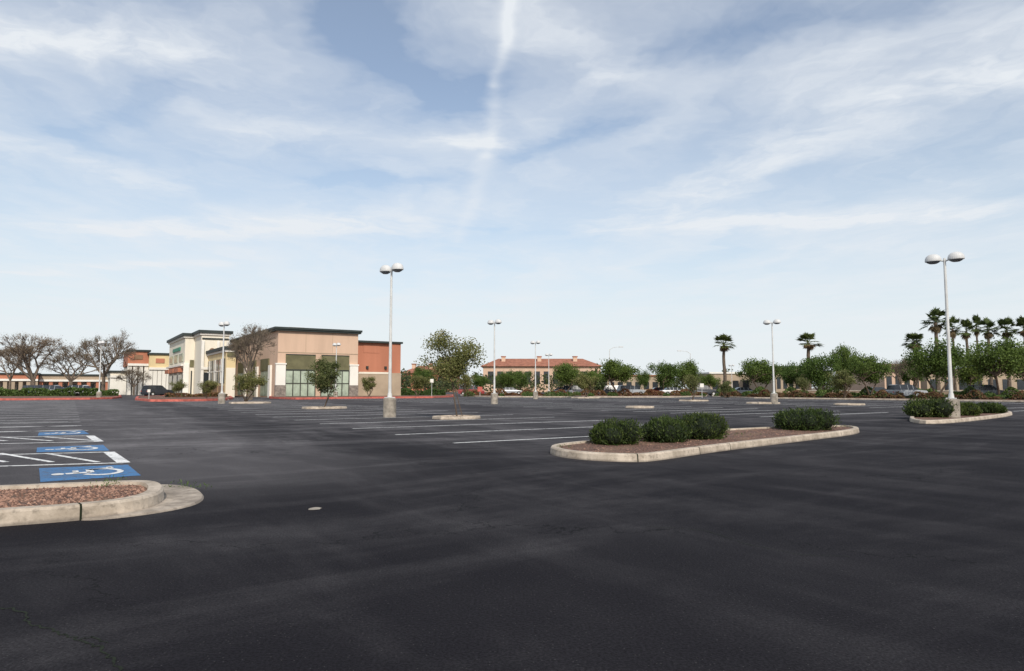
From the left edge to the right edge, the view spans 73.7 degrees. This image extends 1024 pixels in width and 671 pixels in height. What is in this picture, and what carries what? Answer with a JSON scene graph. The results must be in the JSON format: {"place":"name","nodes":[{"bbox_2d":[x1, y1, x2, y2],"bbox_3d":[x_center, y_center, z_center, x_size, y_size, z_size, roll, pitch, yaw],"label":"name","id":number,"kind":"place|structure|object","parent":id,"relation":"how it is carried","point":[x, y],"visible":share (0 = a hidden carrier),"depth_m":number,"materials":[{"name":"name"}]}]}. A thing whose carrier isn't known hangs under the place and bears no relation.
{"place":"outdoors","nodes":[
{"label":"outdoors","id":0,"kind":"place"},
{"bbox_2d":[39,374,107,389],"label":"tan shop building","id":1,"kind":"structure","parent":0,"point":[90,380],"depth_m":157.36,"materials":[{"name":"paint"}]},
{"bbox_2d":[0,426,847,507],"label":"gravel","id":2,"kind":"structure","parent":0,"point":[14,502],"depth_m":7.69,"materials":[{"name":"gravel"}]},
{"bbox_2d":[0,393,1023,670],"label":"parking lot asphalt","id":3,"kind":"structure","parent":0,"point":[452,545],"depth_m":5.66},
{"bbox_2d":[0,341,31,388],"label":"bare tree","id":4,"kind":"object","parent":3,"relation":"on","point":[14,367],"visible":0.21,"depth_m":119.32,"materials":[{"name":"brown plant"}]},
{"bbox_2d":[0,373,40,389],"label":"orange shop building","id":5,"kind":"structure","parent":3,"relation":"on","point":[19,381],"depth_m":149.66,"materials":[{"name":"paint"}]},
{"bbox_2d":[0,331,69,384],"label":"bare tree","id":6,"kind":"object","parent":3,"relation":"on","point":[24,352],"visible":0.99,"depth_m":110.79,"materials":[{"name":"brown plant"}]},
{"bbox_2d":[0,395,121,399],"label":"perimeter planter","id":7,"kind":"object","parent":3,"relation":"on","point":[53,397],"visible":0.77,"depth_m":81.48,"materials":[{"name":"red paint"}]},
{"bbox_2d":[0,387,118,395],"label":"hedge","id":8,"kind":"object","parent":7,"relation":"on","point":[23,391],"visible":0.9,"depth_m":96.33,"materials":[{"name":"green plant"}]},
{"bbox_2d":[38,431,88,435],"bbox_3d":[-12.924,2.824,19.814,1.916,0.004,2.304,0,-4,0],"label":"accessible parking symbol","id":9,"kind":"object","parent":3,"relation":"on","point":[62,433],"visible":1,"depth_m":19.54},
{"bbox_2d":[0,422,128,465],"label":"accessible stall lines","id":10,"kind":"object","parent":3,"relation":"on","point":[116,457],"visible":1,"depth_m":13.25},
{"bbox_2d":[32,345,109,384],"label":"bare tree","id":11,"kind":"object","parent":3,"relation":"on","point":[59,361],"visible":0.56,"depth_m":129.00,"materials":[{"name":"brown plant"}]},
{"bbox_2d":[37,445,108,451],"bbox_3d":[-9.391,2.421,14.583,1.253,0.004,1.801,3,-5,-34],"label":"accessible parking symbol","id":12,"kind":"object","parent":3,"relation":"on","point":[75,448],"visible":1,"depth_m":14.64,"materials":[{"name":"blue paint"}]},
{"bbox_2d":[0,480,163,526],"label":"planter island","id":13,"kind":"structure","parent":3,"relation":"on","point":[150,496],"depth_m":7.04,"materials":[{"name":"concrete"}]},
{"bbox_2d":[39,465,139,481],"bbox_3d":[-6.599,2.116,10.624,1.240,0.004,1.980,3,-5,-35],"label":"accessible parking symbol","id":14,"kind":"object","parent":3,"relation":"on","point":[68,473],"visible":1,"depth_m":10.51,"materials":[{"name":"blue paint"}]},
{"bbox_2d":[60,330,136,390],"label":"bare tree","id":15,"kind":"object","parent":3,"relation":"on","point":[86,344],"visible":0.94,"depth_m":117.32,"materials":[{"name":"brown plant"}]},
{"bbox_2d":[107,370,125,394],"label":"white shop building","id":16,"kind":"structure","parent":3,"relation":"on","point":[119,385],"depth_m":132.07,"materials":[{"name":"beige paint"}]},
{"bbox_2d":[116,367,152,395],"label":"bare tree","id":17,"kind":"object","parent":3,"relation":"on","point":[128,373],"visible":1,"depth_m":119.45,"materials":[{"name":"brown plant"}]},
{"bbox_2d":[123,349,150,394],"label":"terracotta shop building","id":18,"kind":"structure","parent":3,"relation":"on","point":[141,359],"depth_m":131.57,"materials":[{"name":"paint"}]},
{"bbox_2d":[82,484,203,519],"bbox_3d":[-4.084,1.909,7.985,0.956,0.020,2.455,1,-4,-11],"label":"concrete apron","id":19,"kind":"object","parent":3,"relation":"on","point":[176,497],"visible":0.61,"depth_m":7.66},
{"bbox_2d":[141,385,172,395],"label":"parked car","id":20,"kind":"object","parent":3,"relation":"on","point":[158,390],"visible":0.79,"depth_m":110.40,"materials":[{"name":"paint"}]},
{"bbox_2d":[147,353,168,389],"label":"yellow shop building","id":21,"kind":"structure","parent":3,"relation":"on","point":[158,364],"depth_m":132.33,"materials":[{"name":"paint"}]},
{"bbox_2d":[165,333,194,393],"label":"cream shop building","id":22,"kind":"structure","parent":3,"relation":"on","point":[181,355],"depth_m":113.34,"materials":[{"name":"paint"}]},
{"bbox_2d":[135,395,232,401],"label":"perimeter planter","id":23,"kind":"object","parent":3,"relation":"on","point":[159,398],"visible":0.77,"depth_m":73.62,"materials":[{"name":"red paint"}]},
{"bbox_2d":[169,379,188,397],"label":"olive tree","id":24,"kind":"object","parent":23,"relation":"on","point":[179,385],"visible":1,"depth_m":80.01,"materials":[{"name":"green plant"}]},
{"bbox_2d":[164,392,227,396],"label":"hedge","id":25,"kind":"object","parent":23,"relation":"on","point":[213,394],"visible":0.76,"depth_m":87.00,"materials":[{"name":"red plant"}]},
{"bbox_2d":[192,330,232,393],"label":"cream tower","id":26,"kind":"structure","parent":3,"relation":"on","point":[206,340],"depth_m":108.11,"materials":[{"name":"paint"}]},
{"bbox_2d":[206,346,235,396],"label":"yellow shop pavilion","id":27,"kind":"structure","parent":3,"relation":"on","point":[214,372],"depth_m":96.29,"materials":[{"name":"paint"}]},
{"bbox_2d":[218,321,229,403],"bbox_3d":[-24.381,2.259,57.574,1.440,6.940,0.580,-4,-6,40],"label":"parking lot lamp","id":28,"kind":"object","parent":3,"relation":"on","point":[221,397],"visible":1,"depth_m":57.40,"materials":[{"name":"metal"}]},
{"bbox_2d":[232,369,268,401],"bbox_3d":[-22.941,4.429,59.569,3.214,2.968,2.814,3,-5,-35],"label":"olive tree","id":29,"kind":"object","parent":3,"relation":"on","point":[247,384],"visible":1,"depth_m":59.09,"materials":[{"name":"green plant"}]},
{"bbox_2d":[227,324,276,399],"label":"bare tree","id":30,"kind":"object","parent":3,"relation":"on","point":[241,345],"visible":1,"depth_m":75.33,"materials":[{"name":"brown plant"}]},
{"bbox_2d":[230,326,362,397],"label":"retail building","id":31,"kind":"structure","parent":3,"relation":"on","point":[283,367],"depth_m":94.87,"materials":[{"name":"beige paint"}]},
{"bbox_2d":[302,406,346,408],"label":"planter island","id":32,"kind":"structure","parent":3,"relation":"on","point":[327,407],"depth_m":42.64,"materials":[{"name":"concrete"}]},
{"bbox_2d":[304,356,340,406],"bbox_3d":[-11.971,2.930,43.298,2.331,3.252,2.879,1,-5,-17],"label":"young tree","id":33,"kind":"object","parent":32,"relation":"on","point":[326,376],"visible":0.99,"depth_m":43.05,"materials":[{"name":"green plant"}]},
{"bbox_2d":[269,394,453,398],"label":"perimeter planter","id":34,"kind":"object","parent":3,"relation":"on","point":[356,397],"visible":0.56,"depth_m":88.11,"materials":[{"name":"red paint"}]},
{"bbox_2d":[361,377,376,396],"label":"olive tree","id":35,"kind":"object","parent":34,"relation":"on","point":[366,383],"visible":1,"depth_m":90.59,"materials":[{"name":"green plant"}]},
{"bbox_2d":[409,375,429,395],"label":"olive tree","id":36,"kind":"object","parent":34,"relation":"on","point":[420,380],"visible":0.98,"depth_m":90.62,"materials":[{"name":"green plant"}]},
{"bbox_2d":[401,388,445,394],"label":"hedge","id":37,"kind":"object","parent":34,"relation":"on","point":[406,391],"visible":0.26,"depth_m":107.11,"materials":[{"name":"green plant"}]},
{"bbox_2d":[358,340,402,395],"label":"terracotta retail wing","id":38,"kind":"structure","parent":3,"relation":"on","point":[373,358],"depth_m":100.75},
{"bbox_2d":[380,263,403,416],"bbox_3d":[-5.484,0.198,30.824,1.440,6.940,0.580,-4,-6,40],"label":"parking lot lamp","id":39,"kind":"object","parent":3,"relation":"on","point":[389,405],"visible":1,"depth_m":30.66,"materials":[{"name":"metal"}]},
{"bbox_2d":[410,366,436,389],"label":"shade tree","id":40,"kind":"object","parent":3,"relation":"on","point":[418,371],"visible":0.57,"depth_m":139.10,"materials":[{"name":"green plant"}]},
{"bbox_2d":[432,415,480,419],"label":"planter island","id":41,"kind":"structure","parent":3,"relation":"on","point":[451,417],"depth_m":28.32,"materials":[{"name":"concrete"}]},
{"bbox_2d":[414,329,486,415],"bbox_3d":[-2.632,1.594,29.273,3.240,3.748,2.739,0,-4,0],"label":"young tree","id":42,"kind":"object","parent":41,"relation":"on","point":[456,362],"visible":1,"depth_m":28.87,"materials":[{"name":"green plant"}]},
{"bbox_2d":[457,373,475,396],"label":"olive tree","id":43,"kind":"object","parent":3,"relation":"on","point":[465,383],"visible":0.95,"depth_m":104.64,"materials":[{"name":"green plant"}]},
{"bbox_2d":[472,373,491,387],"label":"shade tree","id":44,"kind":"object","parent":3,"relation":"on","point":[481,381],"visible":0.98,"depth_m":148.95,"materials":[{"name":"green plant"}]},
{"bbox_2d":[487,319,501,403],"bbox_3d":[-1.440,2.132,55.934,1.440,6.940,0.580,-4,-6,40],"label":"parking lot lamp","id":45,"kind":"object","parent":3,"relation":"on","point":[494,397],"visible":0.99,"depth_m":55.74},
{"bbox_2d":[491,369,520,388],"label":"shade tree","id":46,"kind":"object","parent":3,"relation":"on","point":[506,379],"visible":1,"depth_m":134.06,"materials":[{"name":"green plant"}]},
{"bbox_2d":[0,397,1020,442],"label":"parking stall lines","id":47,"kind":"object","parent":3,"relation":"on","point":[433,413],"visible":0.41,"depth_m":34.92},
{"bbox_2d":[514,370,534,390],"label":"shade tree","id":48,"kind":"object","parent":3,"relation":"on","point":[524,376],"visible":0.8,"depth_m":149.04,"materials":[{"name":"green plant"}]},
{"bbox_2d":[552,360,580,391],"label":"shade tree","id":49,"kind":"object","parent":3,"relation":"on","point":[567,373],"visible":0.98,"depth_m":116.76,"materials":[{"name":"green plant"}]},
{"bbox_2d":[460,394,707,397],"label":"perimeter planter","id":50,"kind":"object","parent":3,"relation":"on","point":[640,396],"visible":0.52,"depth_m":95.12,"materials":[{"name":"concrete"}]},
{"bbox_2d":[463,388,706,394],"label":"hedge","id":51,"kind":"object","parent":50,"relation":"on","point":[602,392],"visible":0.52,"depth_m":112.49,"materials":[{"name":"green plant"}]},
{"bbox_2d":[595,358,642,392],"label":"shade tree","id":52,"kind":"object","parent":50,"relation":"on","point":[615,369],"visible":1,"depth_m":110.76,"materials":[{"name":"green plant"}]},
{"bbox_2d":[570,373,599,396],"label":"olive tree","id":53,"kind":"object","parent":3,"relation":"on","point":[583,381],"visible":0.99,"depth_m":90.74,"materials":[{"name":"green plant"}]},
{"bbox_2d":[635,370,650,388],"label":"shade tree","id":54,"kind":"object","parent":3,"relation":"on","point":[645,378],"visible":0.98,"depth_m":149.12,"materials":[{"name":"green plant"}]},
{"bbox_2d":[646,359,681,389],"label":"shade tree","id":55,"kind":"object","parent":3,"relation":"on","point":[666,374],"visible":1,"depth_m":114.85,"materials":[{"name":"green plant"}]},
{"bbox_2d":[676,358,703,388],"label":"shade tree","id":56,"kind":"object","parent":3,"relation":"on","point":[688,367],"visible":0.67,"depth_m":116.65,"materials":[{"name":"green plant"}]},
{"bbox_2d":[679,400,708,400],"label":"planter island","id":57,"kind":"structure","parent":3,"relation":"on","point":[693,400],"depth_m":66.97,"materials":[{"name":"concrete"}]},
{"bbox_2d":[682,373,700,399],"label":"olive tree","id":58,"kind":"object","parent":57,"relation":"on","point":[690,381],"visible":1,"depth_m":67.90,"materials":[{"name":"green plant"}]},
{"bbox_2d":[550,425,858,461],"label":"planter island","id":59,"kind":"structure","parent":3,"relation":"on","point":[647,454],"depth_m":14.31,"materials":[{"name":"concrete"}]},
{"bbox_2d":[588,417,644,445],"bbox_3d":[2.255,2.056,14.753,1.269,0.641,1.154,0,-4,0],"label":"bush","id":60,"kind":"object","parent":59,"relation":"on","point":[612,432],"visible":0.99,"depth_m":14.46,"materials":[{"name":"green plant"}]},
{"bbox_2d":[639,413,692,442],"bbox_3d":[3.454,2.095,15.445,1.187,0.667,1.158,4,-6,-41],"label":"bush","id":61,"kind":"object","parent":59,"relation":"on","point":[666,428],"visible":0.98,"depth_m":15.11,"materials":[{"name":"green plant"}]},
{"bbox_2d":[675,411,731,439],"bbox_3d":[4.503,2.151,16.400,1.425,0.702,1.354,-3,-6,37],"label":"bush","id":62,"kind":"object","parent":59,"relation":"on","point":[702,426],"visible":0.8,"depth_m":15.97,"materials":[{"name":"green plant"}]},
{"bbox_2d":[771,405,841,430],"bbox_3d":[8.516,2.403,19.931,1.829,0.759,2.006,0,-4,0],"label":"bush","id":63,"kind":"object","parent":59,"relation":"on","point":[816,419],"visible":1,"depth_m":19.41,"materials":[{"name":"green plant"}]},
{"bbox_2d":[699,373,720,387],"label":"shade tree","id":64,"kind":"object","parent":3,"relation":"on","point":[709,380],"visible":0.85,"depth_m":138.88,"materials":[{"name":"green plant"}]},
{"bbox_2d":[714,333,735,383],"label":"fan palm tree","id":65,"kind":"object","parent":3,"relation":"on","point":[724,347],"visible":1,"depth_m":119.69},
{"bbox_2d":[464,390,1023,397],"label":"perimeter shrubs","id":66,"kind":"object","parent":3,"relation":"on","point":[549,393],"visible":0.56,"depth_m":99.62,"materials":[{"name":"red plant"}]},
{"bbox_2d":[746,402,779,403],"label":"planter island","id":67,"kind":"structure","parent":3,"relation":"on","point":[760,403],"depth_m":55.69,"materials":[{"name":"concrete"}]},
{"bbox_2d":[763,319,780,403],"bbox_3d":[21.390,2.132,55.934,1.440,6.940,0.580,-4,-6,40],"label":"parking lot lamp","id":68,"kind":"object","parent":67,"relation":"on","point":[773,397],"visible":0.98,"depth_m":55.77,"materials":[{"name":"metal"}]},
{"bbox_2d":[776,361,804,388],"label":"shade tree","id":69,"kind":"object","parent":3,"relation":"on","point":[789,374],"visible":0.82,"depth_m":104.38,"materials":[{"name":"green plant"}]},
{"bbox_2d":[795,333,824,389],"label":"fan palm tree","id":70,"kind":"object","parent":3,"relation":"on","point":[808,338],"visible":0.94,"depth_m":121.87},
{"bbox_2d":[829,342,861,389],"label":"shade tree","id":71,"kind":"object","parent":3,"relation":"on","point":[845,353],"visible":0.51,"depth_m":116.83,"materials":[{"name":"green plant"}]},
{"bbox_2d":[712,395,1023,401],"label":"perimeter planter","id":72,"kind":"object","parent":3,"relation":"on","point":[990,400],"visible":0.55,"depth_m":76.70,"materials":[{"name":"concrete"}]},
{"bbox_2d":[735,358,783,387],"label":"shade tree","id":73,"kind":"object","parent":72,"relation":"on","point":[754,371],"visible":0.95,"depth_m":107.25,"materials":[{"name":"green plant"}]},
{"bbox_2d":[794,352,842,392],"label":"shade tree","id":74,"kind":"object","parent":72,"relation":"on","point":[813,369],"visible":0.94,"depth_m":97.16,"materials":[{"name":"green plant"}]},
{"bbox_2d":[824,369,857,397],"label":"olive tree","id":75,"kind":"object","parent":72,"relation":"on","point":[840,378],"visible":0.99,"depth_m":80.00,"materials":[{"name":"green plant"}]},
{"bbox_2d":[716,386,1020,397],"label":"hedge","id":76,"kind":"object","parent":72,"relation":"on","point":[964,392],"visible":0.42,"depth_m":93.54,"materials":[{"name":"green plant"}]},
{"bbox_2d":[845,351,894,394],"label":"shade tree","id":77,"kind":"object","parent":72,"relation":"on","point":[866,368],"visible":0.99,"depth_m":91.40,"materials":[{"name":"green plant"}]},
{"bbox_2d":[720,389,1023,399],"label":"hedge","id":78,"kind":"object","parent":72,"relation":"on","point":[839,395],"visible":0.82,"depth_m":81.08,"materials":[{"name":"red plant"}]},
{"bbox_2d":[893,358,924,386],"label":"shade tree","id":79,"kind":"object","parent":72,"relation":"on","point":[905,378],"visible":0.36,"depth_m":103.15,"materials":[{"name":"green plant"}]},
{"bbox_2d":[899,335,971,394],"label":"shade tree","id":80,"kind":"object","parent":72,"relation":"on","point":[934,362],"visible":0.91,"depth_m":79.14,"materials":[{"name":"green plant"}]},
{"bbox_2d":[954,349,985,392],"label":"shade tree","id":81,"kind":"object","parent":72,"relation":"on","point":[968,375],"visible":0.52,"depth_m":91.12,"materials":[{"name":"green plant"}]},
{"bbox_2d":[962,335,1023,393],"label":"shade tree","id":82,"kind":"object","parent":72,"relation":"on","point":[1004,357],"visible":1,"depth_m":83.04,"materials":[{"name":"green plant"}]},
{"bbox_2d":[995,341,1023,381],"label":"shade tree","id":83,"kind":"object","parent":72,"relation":"on","point":[1022,370],"visible":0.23,"depth_m":88.05,"materials":[{"name":"green plant"}]},
{"bbox_2d":[887,358,918,383],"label":"bare tree","id":84,"kind":"object","parent":3,"relation":"on","point":[895,368],"visible":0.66,"depth_m":95.45,"materials":[{"name":"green plant"}]},
{"bbox_2d":[886,384,927,396],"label":"parked car","id":85,"kind":"object","parent":3,"relation":"on","point":[907,389],"visible":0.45,"depth_m":86.94,"materials":[{"name":"silver metal"}]},
{"bbox_2d":[902,333,923,387],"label":"fan palm tree","id":86,"kind":"object","parent":3,"relation":"on","point":[912,336],"visible":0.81,"depth_m":118.01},
{"bbox_2d":[919,307,949,390],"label":"fan palm tree","id":87,"kind":"object","parent":3,"relation":"on","point":[936,328],"visible":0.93,"depth_m":112.13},
{"bbox_2d":[943,316,961,390],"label":"fan palm tree","id":88,"kind":"object","parent":3,"relation":"on","point":[952,331],"visible":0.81,"depth_m":140.17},
{"bbox_2d":[909,411,1011,423],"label":"planter island","id":89,"kind":"structure","parent":3,"relation":"on","point":[937,420],"depth_m":27.02,"materials":[{"name":"concrete"}]},
{"bbox_2d":[902,396,964,417],"bbox_3d":[17.619,3.005,28.641,2.283,0.948,2.249,-2,-5,27],"label":"bush","id":90,"kind":"object","parent":89,"relation":"on","point":[938,407],"visible":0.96,"depth_m":28.04,"materials":[{"name":"green plant"}]},
{"bbox_2d":[925,252,964,417],"bbox_3d":[18.095,0.005,28.318,1.440,6.940,0.580,-4,-6,40],"label":"parking lot lamp","id":91,"kind":"object","parent":89,"relation":"on","point":[951,257],"visible":0.98,"depth_m":28.23,"materials":[{"name":"metal"}]},
{"bbox_2d":[960,401,983,415],"bbox_3d":[19.863,3.240,30.226,1.614,0.735,1.646,0,-4,0],"label":"bush","id":92,"kind":"object","parent":89,"relation":"on","point":[972,408],"visible":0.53,"depth_m":29.66,"materials":[{"name":"green plant"}]},
{"bbox_2d":[975,401,1008,412],"bbox_3d":[23.021,3.496,33.054,1.758,0.672,1.697,0,-4,0],"label":"bush","id":93,"kind":"object","parent":89,"relation":"on","point":[991,407],"visible":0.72,"depth_m":32.50,"materials":[{"name":"green plant"}]},
{"bbox_2d":[955,319,977,384],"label":"fan palm tree","id":94,"kind":"object","parent":3,"relation":"on","point":[966,323],"visible":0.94,"depth_m":130.13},
{"bbox_2d":[920,371,1023,390],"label":"tan store building","id":95,"kind":"structure","parent":3,"relation":"on","point":[1002,382],"depth_m":139.64,"materials":[{"name":"paint"}]},
{"bbox_2d":[967,314,982,384],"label":"fan palm tree","id":96,"kind":"object","parent":3,"relation":"on","point":[975,320],"visible":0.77,"depth_m":140.24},
{"bbox_2d":[967,385,1005,394],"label":"parked car","id":97,"kind":"object","parent":3,"relation":"on","point":[984,389],"visible":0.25,"depth_m":90.94,"materials":[{"name":"paint"}]},
{"bbox_2d":[977,317,1001,384],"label":"fan palm tree","id":98,"kind":"object","parent":3,"relation":"on","point":[988,334],"visible":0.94,"depth_m":130.11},
{"bbox_2d":[997,317,1019,390],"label":"fan palm tree","id":99,"kind":"object","parent":3,"relation":"on","point":[1005,322],"visible":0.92,"depth_m":131.81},
{"bbox_2d":[0,0,1023,387],"label":"sky","id":100,"kind":"structure","parent":0,"point":[652,179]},
{"bbox_2d":[445,388,839,392],"bbox_3d":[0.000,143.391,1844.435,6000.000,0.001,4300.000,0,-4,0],"label":"ground","id":101,"kind":"structure","parent":0,"point":[595,392],"depth_m":202.40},
{"bbox_2d":[19,367,842,391],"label":"distant trees","id":102,"kind":"object","parent":101,"relation":"on","point":[447,385],"visible":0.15,"depth_m":203.34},
{"bbox_2d":[481,356,600,391],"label":"tiled roof building","id":103,"kind":"structure","parent":101,"relation":"on","point":[517,365],"depth_m":235.87,"materials":[{"name":"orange paint"}]},
{"bbox_2d":[605,375,659,390],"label":"tan store building","id":104,"kind":"structure","parent":101,"relation":"on","point":[651,384],"depth_m":199.47,"materials":[{"name":"paint"}]},
{"bbox_2d":[697,372,749,390],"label":"tan store building","id":105,"kind":"structure","parent":0,"point":[736,382],"depth_m":169.62,"materials":[{"name":"paint"}]},
{"bbox_2d":[750,366,806,392],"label":"tan store building","id":106,"kind":"structure","parent":0,"point":[780,385],"depth_m":149.70,"materials":[{"name":"paint"}]},
{"bbox_2d":[843,364,920,389],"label":"tan store building","id":107,"kind":"structure","parent":0,"point":[891,380],"depth_m":128.09,"materials":[{"name":"beige paint"}]},
{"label":"planter island","id":108,"kind":"object","parent":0,"visible":0},
{"bbox_2d":[198,380,218,398],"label":"olive tree","id":109,"kind":"object","parent":108,"relation":"on","point":[210,385],"visible":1,"depth_m":73.49,"materials":[{"name":"green plant"}]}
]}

